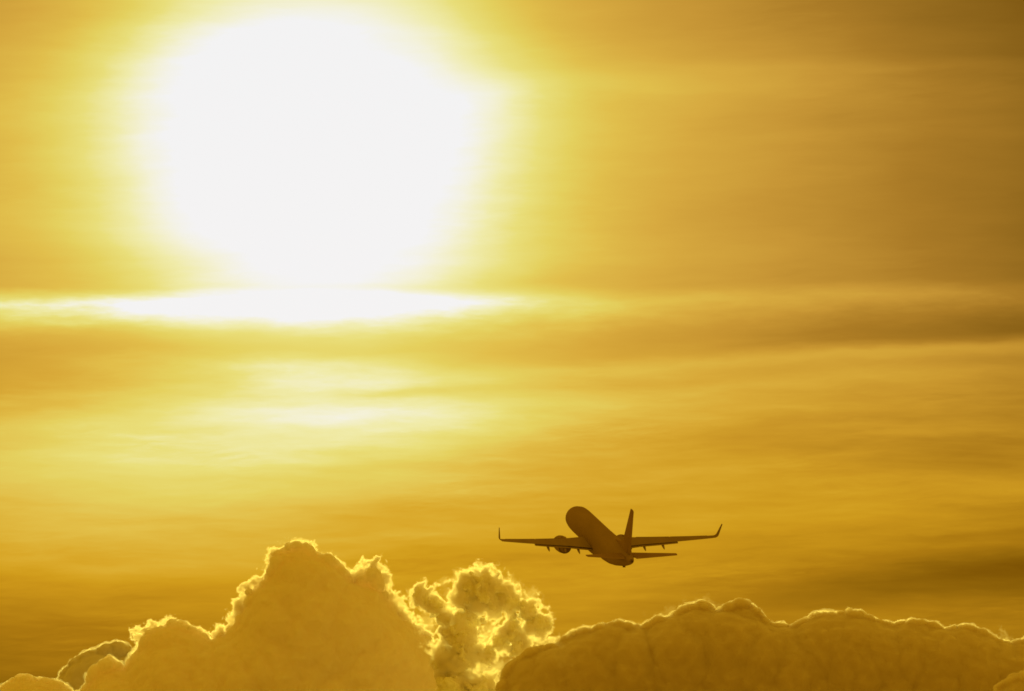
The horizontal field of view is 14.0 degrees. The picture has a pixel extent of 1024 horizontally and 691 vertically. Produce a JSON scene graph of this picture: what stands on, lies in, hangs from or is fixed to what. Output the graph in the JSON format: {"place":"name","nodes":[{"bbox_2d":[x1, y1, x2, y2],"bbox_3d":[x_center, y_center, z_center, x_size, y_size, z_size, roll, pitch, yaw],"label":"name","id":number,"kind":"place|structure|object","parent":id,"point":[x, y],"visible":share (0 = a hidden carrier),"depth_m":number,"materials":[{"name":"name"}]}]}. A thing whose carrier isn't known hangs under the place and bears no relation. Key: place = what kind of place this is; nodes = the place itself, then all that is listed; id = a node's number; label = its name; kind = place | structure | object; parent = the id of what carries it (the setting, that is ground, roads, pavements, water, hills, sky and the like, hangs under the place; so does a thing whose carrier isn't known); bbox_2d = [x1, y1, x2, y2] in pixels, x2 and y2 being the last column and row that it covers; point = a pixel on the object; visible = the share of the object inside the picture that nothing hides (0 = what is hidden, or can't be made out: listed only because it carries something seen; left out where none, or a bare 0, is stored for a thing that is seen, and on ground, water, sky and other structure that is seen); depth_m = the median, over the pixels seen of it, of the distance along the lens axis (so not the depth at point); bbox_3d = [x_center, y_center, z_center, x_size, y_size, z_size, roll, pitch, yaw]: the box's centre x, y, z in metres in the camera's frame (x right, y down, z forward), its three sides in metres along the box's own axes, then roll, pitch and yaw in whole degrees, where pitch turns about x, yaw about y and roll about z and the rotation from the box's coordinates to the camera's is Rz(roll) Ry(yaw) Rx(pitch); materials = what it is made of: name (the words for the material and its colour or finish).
{"place":"outdoors","nodes":[
{"label":"outdoors","id":0,"kind":"place"},
{"bbox_2d":[58,641,131,690],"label":"cloud","id":1,"kind":"structure","parent":0,"point":[73,673],"depth_m":23173.16,"materials":[{"name":"beige"}]},
{"bbox_2d":[0,541,450,690],"bbox_3d":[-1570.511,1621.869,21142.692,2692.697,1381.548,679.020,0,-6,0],"label":"cloud","id":2,"kind":"structure","parent":0,"point":[309,617],"depth_m":20918.94,"materials":[{"name":"beige"}]},
{"bbox_2d":[410,572,552,690],"bbox_3d":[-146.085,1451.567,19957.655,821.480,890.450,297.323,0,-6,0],"label":"cloud","id":3,"kind":"structure","parent":0,"point":[490,595],"depth_m":19927.80,"materials":[{"name":"beige"}]},
{"bbox_2d":[0,0,1023,685],"label":"sky","id":4,"kind":"structure","parent":0,"point":[392,287],"materials":[{"name":"yellow"}]},
{"bbox_2d":[499,506,721,566],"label":"passenger jet","id":5,"kind":"object","parent":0,"point":[596,537],"visible":1,"depth_m":661.83,"materials":[{"name":"paint"}]},
{"bbox_2d":[495,598,1023,690],"bbox_3d":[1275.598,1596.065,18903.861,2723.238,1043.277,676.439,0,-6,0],"label":"cloud","id":6,"kind":"structure","parent":0,"point":[739,644],"depth_m":18728.74,"materials":[{"name":"beige"}]},
{"bbox_2d":[993,671,1023,690],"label":"cloud","id":7,"kind":"structure","parent":0,"point":[1013,682],"depth_m":17895.56,"materials":[{"name":"orange"}]}
]}

